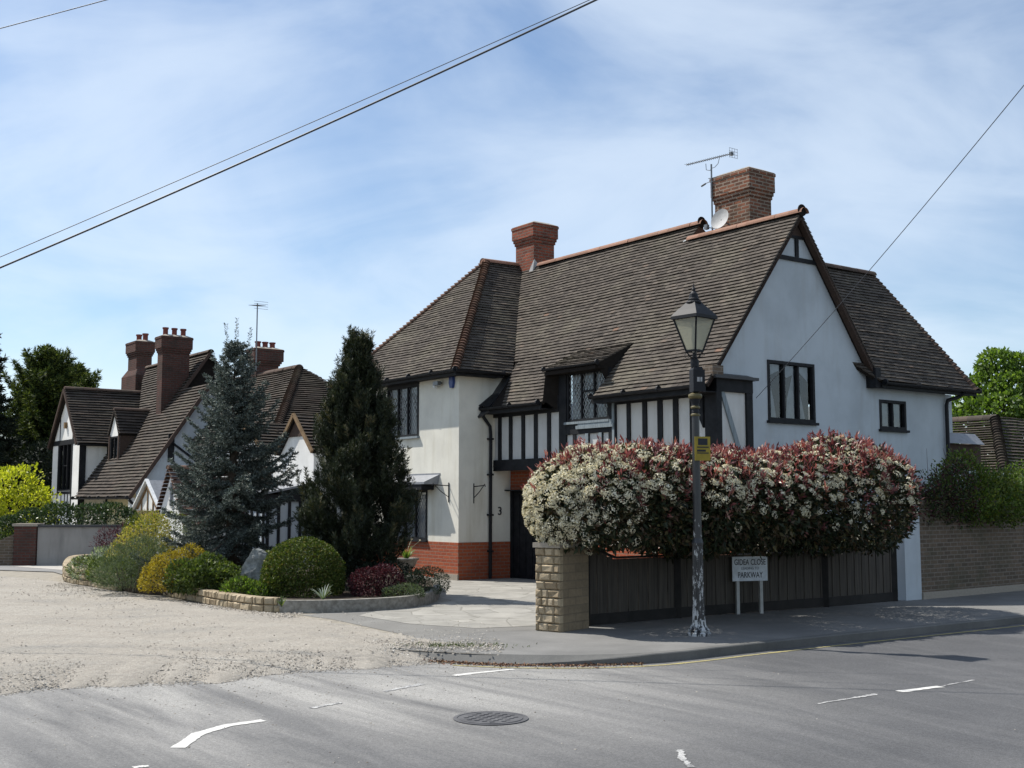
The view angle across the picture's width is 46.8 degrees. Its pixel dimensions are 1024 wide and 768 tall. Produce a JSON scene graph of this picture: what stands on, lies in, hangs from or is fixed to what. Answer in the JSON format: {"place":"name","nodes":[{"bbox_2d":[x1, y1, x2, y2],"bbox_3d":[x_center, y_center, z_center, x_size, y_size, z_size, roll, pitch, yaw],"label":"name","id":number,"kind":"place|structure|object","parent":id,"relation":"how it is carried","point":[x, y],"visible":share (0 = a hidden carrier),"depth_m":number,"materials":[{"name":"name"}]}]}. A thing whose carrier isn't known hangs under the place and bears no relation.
{"place":"outdoors","nodes":[
{"label":"outdoors","id":0,"kind":"place"},
{"bbox_2d":[0,565,62,573],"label":"side track","id":1,"kind":"structure","parent":0,"point":[7,567],"depth_m":29.87,"materials":[{"name":"grey concrete"}]},
{"bbox_2d":[0,534,13,564],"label":"sloping wall","id":2,"kind":"structure","parent":1,"relation":"on","point":[6,550],"depth_m":31.92,"materials":[{"name":"brown brick"}]},
{"bbox_2d":[12,523,43,564],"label":"brick pier","id":3,"kind":"structure","parent":1,"relation":"on","point":[25,544],"depth_m":31.89,"materials":[{"name":"brown brick"}]},
{"bbox_2d":[15,565,62,569],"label":"drive","id":4,"kind":"structure","parent":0,"point":[58,567],"depth_m":31.19,"materials":[{"name":"concrete"}]},
{"bbox_2d":[37,525,157,564],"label":"retaining wall","id":5,"kind":"structure","parent":4,"relation":"on","point":[58,544],"depth_m":32.01,"materials":[{"name":"grey concrete"}]},
{"bbox_2d":[132,479,199,524],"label":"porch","id":6,"kind":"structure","parent":4,"relation":"on","point":[148,495],"depth_m":36.22,"materials":[{"name":"white paint"}]},
{"bbox_2d":[0,0,105,28],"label":"overhead cable","id":7,"kind":"object","parent":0,"point":[53,14],"visible":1,"depth_m":16.77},
{"bbox_2d":[0,570,518,654],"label":"garden ground","id":8,"kind":"structure","parent":0,"point":[49,576],"depth_m":25.93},
{"bbox_2d":[0,525,13,539],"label":"ground cover shrub","id":9,"kind":"object","parent":8,"relation":"on","point":[4,532],"visible":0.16,"depth_m":32.78,"materials":[{"name":"green plant"}]},
{"bbox_2d":[0,333,23,514],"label":"tall cedar","id":10,"kind":"object","parent":8,"relation":"on","point":[8,427],"visible":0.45,"depth_m":46.51,"materials":[{"name":"green plant"}]},
{"bbox_2d":[0,430,48,501],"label":"dark yew","id":11,"kind":"object","parent":8,"relation":"on","point":[25,458],"visible":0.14,"depth_m":49.69,"materials":[{"name":"green plant"}]},
{"bbox_2d":[0,462,63,530],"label":"golden maple","id":12,"kind":"object","parent":8,"relation":"on","point":[7,473],"visible":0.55,"depth_m":35.66,"materials":[{"name":"yellow plant"}]},
{"bbox_2d":[2,439,62,509],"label":"dark yew","id":13,"kind":"object","parent":8,"relation":"on","point":[26,452],"visible":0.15,"depth_m":47.36,"materials":[{"name":"green plant"}]},
{"bbox_2d":[2,433,62,519],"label":"dark yew","id":14,"kind":"object","parent":8,"relation":"on","point":[20,436],"visible":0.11,"depth_m":49.32,"materials":[{"name":"green plant"}]},
{"bbox_2d":[0,343,92,507],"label":"tall conifer","id":15,"kind":"object","parent":8,"relation":"on","point":[42,383],"visible":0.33,"depth_m":51.29,"materials":[{"name":"green plant"}]},
{"bbox_2d":[0,501,139,538],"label":"laurel hedge","id":16,"kind":"object","parent":8,"relation":"on","point":[101,511],"visible":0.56,"depth_m":33.16,"materials":[{"name":"green plant"}]},
{"bbox_2d":[69,361,102,387],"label":"tall conifer","id":17,"kind":"object","parent":8,"relation":"on","point":[93,379],"visible":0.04,"depth_m":56.15,"materials":[{"name":"green plant"}]},
{"bbox_2d":[47,327,220,524],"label":"catslide house","id":18,"kind":"structure","parent":8,"relation":"on","point":[124,442],"depth_m":41.60,"materials":[{"name":"brown tile"}]},
{"bbox_2d":[57,443,71,490],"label":"window","id":19,"kind":"structure","parent":18,"relation":"in","point":[67,449],"depth_m":43.50,"materials":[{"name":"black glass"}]},
{"bbox_2d":[154,465,277,557],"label":"white outbuilding","id":20,"kind":"structure","parent":8,"relation":"on","point":[170,479],"depth_m":30.62,"materials":[{"name":"ceramic"}]},
{"bbox_2d":[76,563,432,599],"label":"bed soil","id":21,"kind":"structure","parent":8,"relation":"on","point":[345,595],"depth_m":20.22,"materials":[{"name":"brown soil"}]},
{"bbox_2d":[64,553,99,580],"bbox_3d":[-8.564,3.759,24.236,1.308,0.606,1.113,0,-6,0],"label":"perennial","id":22,"kind":"object","parent":21,"relation":"on","point":[85,558],"visible":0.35,"depth_m":24.17,"materials":[{"name":"green plant"}]},
{"bbox_2d":[62,554,125,590],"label":"stone bed wall","id":23,"kind":"structure","parent":21,"relation":"on","point":[70,579],"depth_m":24.60,"materials":[{"name":"beige stone"}]},
{"bbox_2d":[88,546,123,566],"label":"silver plant","id":24,"kind":"object","parent":21,"relation":"on","point":[97,552],"visible":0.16,"depth_m":24.69,"materials":[{"name":"green plant"}]},
{"bbox_2d":[89,522,139,556],"bbox_3d":[-8.610,3.600,25.780,1.206,1.226,0.837,0,-6,0],"label":"barberry","id":25,"kind":"object","parent":21,"relation":"on","point":[109,537],"visible":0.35,"depth_m":25.72,"materials":[{"name":"purple plant"}]},
{"bbox_2d":[84,556,151,586],"bbox_3d":[-7.652,3.626,22.910,1.551,0.619,0.951,-3,-6,27],"label":"ground cover plant","id":26,"kind":"object","parent":21,"relation":"on","point":[88,570],"visible":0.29,"depth_m":22.78,"materials":[{"name":"green plant"}]},
{"bbox_2d":[88,533,171,592],"bbox_3d":[-6.983,3.276,21.871,1.594,1.111,1.261,0,-6,0],"label":"feathery shrub","id":27,"kind":"object","parent":21,"relation":"on","point":[106,568],"visible":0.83,"depth_m":21.73,"materials":[{"name":"green plant"}]},
{"bbox_2d":[103,510,175,579],"bbox_3d":[-7.328,3.236,23.472,1.490,1.489,0.942,0,-6,0],"label":"spirea","id":28,"kind":"object","parent":21,"relation":"on","point":[146,526],"visible":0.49,"depth_m":23.37,"materials":[{"name":"green plant"}]},
{"bbox_2d":[121,508,194,553],"bbox_3d":[-7.461,3.383,24.997,1.632,1.501,0.985,0,-6,0],"label":"conifer mound","id":29,"kind":"object","parent":21,"relation":"on","point":[175,526],"visible":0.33,"depth_m":24.96,"materials":[{"name":"green plant"}]},
{"bbox_2d":[136,542,204,594],"bbox_3d":[-5.995,3.278,21.008,1.297,0.924,0.819,2,-6,-20],"label":"golden conifer","id":30,"kind":"object","parent":21,"relation":"on","point":[177,555],"visible":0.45,"depth_m":20.85,"materials":[{"name":"yellow plant"}]},
{"bbox_2d":[162,551,227,595],"bbox_3d":[-5.525,3.311,20.711,1.177,0.792,0.697,1,-6,-11],"label":"leafy shrub","id":31,"kind":"object","parent":21,"relation":"on","point":[173,570],"visible":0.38,"depth_m":20.59,"materials":[{"name":"green plant"}]},
{"bbox_2d":[175,557,252,595],"bbox_3d":[-5.044,3.337,20.470,1.537,0.704,0.929,0,-6,0],"label":"leafy shrub","id":32,"kind":"object","parent":21,"relation":"on","point":[229,571],"visible":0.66,"depth_m":20.23,"materials":[{"name":"green plant"}]},
{"bbox_2d":[126,318,313,583],"bbox_3d":[-5.515,1.488,23.138,4.170,5.651,3.757,1,-6,-12],"label":"blue spruce","id":33,"kind":"object","parent":21,"relation":"on","point":[243,484],"visible":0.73,"depth_m":22.86,"materials":[{"name":"green plant"}]},
{"bbox_2d":[163,588,279,612],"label":"stone bed wall","id":34,"kind":"structure","parent":21,"relation":"on","point":[238,601],"depth_m":18.96,"materials":[{"name":"beige stone"}]},
{"bbox_2d":[218,575,277,596],"bbox_3d":[-4.364,3.383,19.606,1.047,0.441,0.760,0,-6,0],"label":"perennial","id":35,"kind":"object","parent":21,"relation":"on","point":[253,586],"visible":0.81,"depth_m":19.47,"materials":[{"name":"green plant"}]},
{"bbox_2d":[240,548,267,592],"bbox_3d":[-4.390,3.224,20.258,0.492,0.804,0.264,13,-3,12],"label":"standing stone","id":36,"kind":"object","parent":21,"relation":"on","point":[252,565],"visible":0.43,"depth_m":20.19,"materials":[{"name":"stone"}]},
{"bbox_2d":[258,536,346,597],"bbox_3d":[-3.526,3.096,19.966,1.482,1.082,1.411,0,-6,0],"label":"box ball","id":37,"kind":"object","parent":21,"relation":"on","point":[334,578],"visible":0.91,"depth_m":19.59,"materials":[{"name":"green plant"}]},
{"bbox_2d":[313,584,330,599],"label":"strappy plant","id":38,"kind":"object","parent":21,"relation":"on","point":[323,593],"visible":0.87,"depth_m":18.85,"materials":[{"name":"green plant"}]},
{"bbox_2d":[292,324,423,587],"bbox_3d":[-2.806,1.343,21.786,2.433,4.968,2.468,0,-6,0],"label":"dark pine","id":39,"kind":"object","parent":21,"relation":"on","point":[359,421],"visible":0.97,"depth_m":21.40,"materials":[{"name":"green plant"}]},
{"bbox_2d":[278,576,439,612],"bbox_3d":[-2.002,3.762,21.421,1.867,0.201,6.805,-1,-6,12],"label":"bed edging","id":40,"kind":"object","parent":21,"relation":"on","point":[345,605],"visible":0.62,"depth_m":18.52,"materials":[{"name":"stone"}]},
{"bbox_2d":[311,558,424,592],"bbox_3d":[-2.523,3.401,20.857,2.035,0.658,0.950,1,-6,-13],"label":"shrub","id":41,"kind":"object","parent":21,"relation":"on","point":[406,567],"visible":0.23,"depth_m":20.81,"materials":[{"name":"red plant"}]},
{"bbox_2d":[347,562,406,596],"bbox_3d":[-2.267,3.302,19.825,1.021,0.644,0.667,2,-6,-20],"label":"barberry","id":42,"kind":"object","parent":21,"relation":"on","point":[377,587],"visible":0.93,"depth_m":19.70,"materials":[{"name":"purple plant"}]},
{"bbox_2d":[380,582,425,597],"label":"ground cover plant","id":43,"kind":"object","parent":21,"relation":"on","point":[400,588],"visible":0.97,"depth_m":19.45,"materials":[{"name":"green plant"}]},
{"bbox_2d":[394,565,451,594],"bbox_3d":[-1.555,3.416,20.524,1.002,0.560,1.070,0,-6,0],"label":"juniper","id":44,"kind":"object","parent":21,"relation":"on","point":[420,572],"visible":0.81,"depth_m":20.42,"materials":[{"name":"grey plant"}]},
{"bbox_2d":[192,341,342,561],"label":"gabled house","id":45,"kind":"structure","parent":8,"relation":"on","point":[298,389],"depth_m":34.74,"materials":[{"name":"tile"}]},
{"bbox_2d":[251,301,267,369],"bbox_3d":[-8.552,-1.594,39.576,0.500,2.265,0.661,4,-7,-36],"label":"tv aerial","id":46,"kind":"object","parent":45,"relation":"attached to","point":[257,305],"visible":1,"depth_m":39.53,"materials":[{"name":"metal"}]},
{"bbox_2d":[326,166,984,579],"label":"timber framed house","id":47,"kind":"structure","parent":8,"relation":"on","point":[526,338],"depth_m":25.30,"materials":[{"name":"white paint"}]},
{"bbox_2d":[387,384,419,439],"bbox_3d":[-2.439,0.696,28.282,0.540,1.270,1.510,4,-7,-36],"label":"window","id":48,"kind":"structure","parent":47,"relation":"in","point":[407,401],"depth_m":28.04,"materials":[{"name":"grey glass"}]},
{"bbox_2d":[397,490,427,541],"bbox_3d":[-2.489,3.091,27.819,0.190,1.190,2.010,4,-7,-36],"label":"window","id":49,"kind":"structure","parent":47,"relation":"in","point":[419,531],"depth_m":27.38,"materials":[{"name":"black glass"}]},
{"bbox_2d":[433,381,441,387],"bbox_3d":[-1.695,0.011,26.867,0.170,0.130,0.270,4,-7,-36],"label":"security light","id":50,"kind":"object","parent":47,"relation":"attached to","point":[436,384],"visible":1,"depth_m":26.78,"materials":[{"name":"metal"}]},
{"bbox_2d":[432,483,448,501],"bbox_3d":[-1.588,2.405,26.238,0.460,0.440,0.024,4,-7,-36],"label":"basket bracket","id":51,"kind":"object","parent":47,"relation":"attached to","point":[441,491],"visible":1,"depth_m":26.30,"materials":[{"name":"black metal"}]},
{"bbox_2d":[449,376,454,387],"bbox_3d":[-1.347,-0.037,26.486,0.070,0.250,0.160,4,-7,-36],"label":"alarm box","id":52,"kind":"object","parent":47,"relation":"attached to","point":[452,382],"visible":1,"depth_m":26.44,"materials":[{"name":"blue plastic"}]},
{"bbox_2d":[473,483,485,502],"bbox_3d":[-0.718,2.414,26.122,0.024,0.440,0.460,4,-7,-36],"label":"basket bracket","id":53,"kind":"object","parent":47,"relation":"attached to","point":[478,492],"visible":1,"depth_m":26.24,"materials":[{"name":"black metal"}]},
{"bbox_2d":[514,491,537,579],"bbox_3d":[0.539,3.343,26.169,0.075,1.960,1.705,4,-7,-36],"label":"door","id":54,"kind":"structure","parent":47,"relation":"in","point":[524,551],"depth_m":26.51,"materials":[{"name":"black wood"}]},
{"bbox_2d":[564,367,610,424],"bbox_3d":[1.712,0.272,24.351,0.525,1.090,1.410,4,-7,-36],"label":"window","id":55,"kind":"structure","parent":47,"relation":"in","point":[584,383],"depth_m":24.39,"materials":[{"name":"grey glass"}]},
{"bbox_2d":[684,147,737,229],"bbox_3d":[4.267,-3.980,25.409,1.256,1.982,0.259,-5,-8,41],"label":"tv aerial","id":56,"kind":"object","parent":47,"relation":"attached to","point":[719,156],"visible":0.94,"depth_m":25.39,"materials":[{"name":"metal"}]},
{"bbox_2d":[704,209,730,229],"bbox_3d":[4.350,-3.470,24.917,0.617,0.469,0.283,-1,-6,12],"label":"satellite dish","id":57,"kind":"object","parent":47,"relation":"attached to","point":[719,218],"visible":0.93,"depth_m":24.96,"materials":[{"name":"metal"}]},
{"bbox_2d":[767,359,818,425],"bbox_3d":[5.250,0.191,22.888,1.440,1.200,0.540,4,-7,-36],"label":"window","id":58,"kind":"structure","parent":47,"relation":"in","point":[788,392],"depth_m":22.84,"materials":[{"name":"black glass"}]},
{"bbox_2d":[756,85,1023,397],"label":"overhead cable","id":59,"kind":"object","parent":47,"relation":"attached to","point":[901,232],"visible":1,"depth_m":16.66,"materials":[{"name":"black rubber"}]},
{"bbox_2d":[879,399,909,432],"bbox_3d":[7.895,0.673,24.595,0.970,0.660,0.190,4,-7,-36],"label":"window","id":60,"kind":"structure","parent":47,"relation":"in","point":[889,410],"depth_m":24.63,"materials":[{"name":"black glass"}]},
{"bbox_2d":[951,346,1023,469],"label":"maple tree","id":61,"kind":"object","parent":8,"relation":"on","point":[999,395],"visible":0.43,"depth_m":47.48,"materials":[{"name":"green plant"}]},
{"bbox_2d":[0,0,588,256],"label":"overhead cable","id":62,"kind":"object","parent":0,"point":[296,129],"visible":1,"depth_m":15.83,"materials":[{"name":"black rubber"}]},
{"bbox_2d":[0,0,596,268],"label":"overhead cable","id":63,"kind":"object","parent":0,"point":[317,128],"visible":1,"depth_m":14.62,"materials":[{"name":"black rubber"}]},
{"bbox_2d":[305,603,535,636],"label":"driveway","id":64,"kind":"structure","parent":0,"point":[415,630],"depth_m":16.15,"materials":[{"name":"concrete"}]},
{"bbox_2d":[622,439,823,562],"bbox_3d":[3.006,2.116,17.253,3.235,2.634,2.706,4,-7,-35],"label":"photinia tree","id":65,"kind":"object","parent":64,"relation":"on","point":[744,473],"visible":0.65,"depth_m":16.42,"materials":[{"name":"pink plant"}]},
{"bbox_2d":[730,426,923,560],"bbox_3d":[4.967,2.124,18.573,3.702,2.882,2.813,4,-7,-35],"label":"photinia tree","id":66,"kind":"object","parent":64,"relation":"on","point":[841,463],"visible":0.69,"depth_m":17.65,"materials":[{"name":"pink plant"}]},
{"bbox_2d":[359,578,537,627],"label":"paved drive","id":67,"kind":"structure","parent":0,"point":[502,602],"depth_m":19.18,"materials":[{"name":"grey stone"}]},
{"bbox_2d":[397,539,420,571],"bbox_3d":[-2.351,3.865,26.271,0.654,0.935,0.724,-3,-6,26],"label":"stone planter","id":68,"kind":"object","parent":67,"relation":"on","point":[410,561],"visible":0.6,"depth_m":26.09,"materials":[{"name":"grey stone"}]},
{"bbox_2d":[521,434,722,556],"bbox_3d":[1.545,2.028,16.522,2.882,2.664,2.897,0,-6,0],"label":"photinia tree","id":69,"kind":"object","parent":67,"relation":"on","point":[552,487],"visible":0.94,"depth_m":15.57,"materials":[{"name":"white plant"}]},
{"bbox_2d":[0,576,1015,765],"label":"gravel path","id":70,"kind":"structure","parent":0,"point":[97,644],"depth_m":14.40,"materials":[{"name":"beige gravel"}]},
{"bbox_2d":[276,595,286,606],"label":"strappy plant","id":71,"kind":"object","parent":70,"relation":"on","point":[281,603],"visible":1,"depth_m":17.69,"materials":[{"name":"green plant"}]},
{"bbox_2d":[0,623,1023,767],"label":"road","id":72,"kind":"structure","parent":0,"point":[765,716],"depth_m":10.04,"materials":[{"name":"grey asphalt"}]},
{"bbox_2d":[132,765,148,767],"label":"road marking","id":73,"kind":"object","parent":72,"relation":"on","point":[140,766],"visible":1,"depth_m":8.08,"materials":[{"name":"paint"}]},
{"bbox_2d":[170,719,264,747],"bbox_3d":[-2.343,2.735,9.289,0.280,0.001,1.217,-2,-6,20],"label":"road marking","id":74,"kind":"object","parent":72,"relation":"on","point":[188,740],"visible":1,"depth_m":9.24,"materials":[{"name":"paint"}]},
{"bbox_2d":[308,702,341,707],"bbox_3d":[-1.654,2.860,10.534,0.082,0.001,0.370,-4,-7,36],"label":"road marking","id":75,"kind":"object","parent":72,"relation":"on","point":[324,705],"visible":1,"depth_m":10.51,"materials":[{"name":"paint"}]},
{"bbox_2d":[385,683,423,691],"bbox_3d":[-1.062,2.960,11.534,0.110,0.001,0.579,-4,-7,34],"label":"road marking","id":76,"kind":"object","parent":72,"relation":"on","point":[418,684],"visible":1,"depth_m":11.60,"materials":[{"name":"paint"}]},
{"bbox_2d":[454,669,515,675],"bbox_3d":[-0.300,3.064,12.582,0.791,0.001,0.119,4,-7,-38],"label":"road marking","id":77,"kind":"object","parent":72,"relation":"on","point":[482,672],"visible":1,"depth_m":12.55,"materials":[{"name":"paint"}]},
{"bbox_2d":[453,711,528,725],"bbox_3d":[-0.177,2.791,9.892,0.630,0.013,0.630,2,-6,-17],"label":"manhole cover","id":78,"kind":"object","parent":72,"relation":"on","point":[489,718],"visible":1,"depth_m":9.85,"materials":[{"name":"metal"}]},
{"bbox_2d":[423,658,645,668],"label":"leaf litter","id":79,"kind":"object","parent":72,"relation":"on","point":[504,664],"visible":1,"depth_m":13.09,"materials":[{"name":"brown plant"}]},
{"bbox_2d":[677,750,694,766],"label":"road marking","id":80,"kind":"object","parent":72,"relation":"on","point":[681,757],"visible":1,"depth_m":8.34,"materials":[{"name":"paint"}]},
{"bbox_2d":[395,615,1023,665],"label":"kerb","id":81,"kind":"structure","parent":72,"relation":"on","point":[704,652],"depth_m":13.99,"materials":[{"name":"concrete"}]},
{"bbox_2d":[456,625,1023,668],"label":"yellow line","id":82,"kind":"object","parent":72,"relation":"on","point":[754,654],"visible":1,"depth_m":14.04,"materials":[{"name":"paint"}]},
{"bbox_2d":[817,694,876,703],"bbox_3d":[3.096,2.893,10.868,0.879,0.001,0.090,5,-7,-39],"label":"road marking","id":83,"kind":"object","parent":72,"relation":"on","point":[849,698],"visible":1,"depth_m":10.89,"materials":[{"name":"paint"}]},
{"bbox_2d":[896,686,941,691],"bbox_3d":[3.953,2.951,11.452,0.600,0.001,0.117,4,-7,-32],"label":"road marking","id":84,"kind":"object","parent":72,"relation":"on","point":[915,689],"visible":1,"depth_m":11.41,"materials":[{"name":"paint"}]},
{"bbox_2d":[0,0,1023,454],"label":"sky","id":85,"kind":"structure","parent":0,"point":[586,123],"materials":[{"name":"blue"}]},
{"bbox_2d":[396,590,1023,654],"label":"pavement","id":86,"kind":"structure","parent":0,"point":[645,636],"depth_m":16.15,"materials":[{"name":"concrete"}]},
{"bbox_2d":[394,642,536,647],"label":"weeds","id":87,"kind":"object","parent":86,"relation":"on","point":[471,643],"visible":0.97,"depth_m":14.04,"materials":[{"name":"green plant"}]},
{"bbox_2d":[533,541,588,631],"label":"stone pillar","id":88,"kind":"structure","parent":86,"relation":"on","point":[562,592],"depth_m":15.74,"materials":[{"name":"beige stone"}]},
{"bbox_2d":[671,283,717,636],"bbox_3d":[2.400,0.950,15.412,0.436,4.580,0.436,5,-8,-42],"label":"street lamp","id":89,"kind":"object","parent":86,"relation":"on","point":[693,318],"visible":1,"depth_m":15.41,"materials":[{"name":"black metal"}]},
{"bbox_2d":[695,436,710,460],"bbox_3d":[2.464,0.840,15.367,0.215,0.310,0.074,1,-6,-14],"label":"notice plate","id":90,"kind":"object","parent":89,"relation":"attached to","point":[702,448],"visible":1,"depth_m":15.33,"materials":[{"name":"yellow metal"}]},
{"bbox_2d":[588,547,897,625],"bbox_3d":[3.816,2.987,18.492,7.090,1.140,0.217,4,-7,-36],"label":"board fence","id":91,"kind":"object","parent":86,"relation":"on","point":[636,588],"visible":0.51,"depth_m":18.10,"materials":[{"name":"wood"}]},
{"bbox_2d":[732,556,767,613],"bbox_3d":[3.650,3.092,18.185,0.600,0.870,0.068,2,-6,-17],"label":"street sign","id":92,"kind":"object","parent":86,"relation":"on","point":[754,568],"visible":0.99,"depth_m":18.18,"materials":[{"name":"white metal"}]},
{"bbox_2d":[891,508,921,600],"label":"white pier","id":93,"kind":"structure","parent":86,"relation":"on","point":[909,570],"depth_m":20.73,"materials":[{"name":"white paint"}]},
{"bbox_2d":[919,500,1023,599],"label":"garden wall","id":94,"kind":"structure","parent":86,"relation":"on","point":[974,560],"depth_m":21.89,"materials":[{"name":"brown brick"}]},
{"bbox_2d":[897,457,984,529],"bbox_3d":[7.697,1.981,21.456,1.715,1.331,1.251,0,-6,0],"label":"climbing rose","id":95,"kind":"object","parent":94,"relation":"attached to","point":[927,494],"visible":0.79,"depth_m":21.35,"materials":[{"name":"green plant"}]},
{"bbox_2d":[926,446,990,501],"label":"rose stems","id":96,"kind":"object","parent":94,"relation":"on","point":[960,464],"visible":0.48,"depth_m":22.07,"materials":[{"name":"green plant"}]},
{"bbox_2d":[920,444,1023,529],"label":"climbing shrub","id":97,"kind":"object","parent":94,"relation":"on","point":[991,493],"visible":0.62,"depth_m":22.16,"materials":[{"name":"green plant"}]},
{"bbox_2d":[975,459,1023,516],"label":"climbing shrub","id":98,"kind":"object","parent":94,"relation":"on","point":[1017,466],"visible":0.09,"depth_m":23.62,"materials":[{"name":"green plant"}]},
{"bbox_2d":[952,414,1023,475],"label":"tiled garage","id":99,"kind":"structure","parent":0,"point":[1000,448],"depth_m":28.83,"materials":[{"name":"tile"}]}
]}

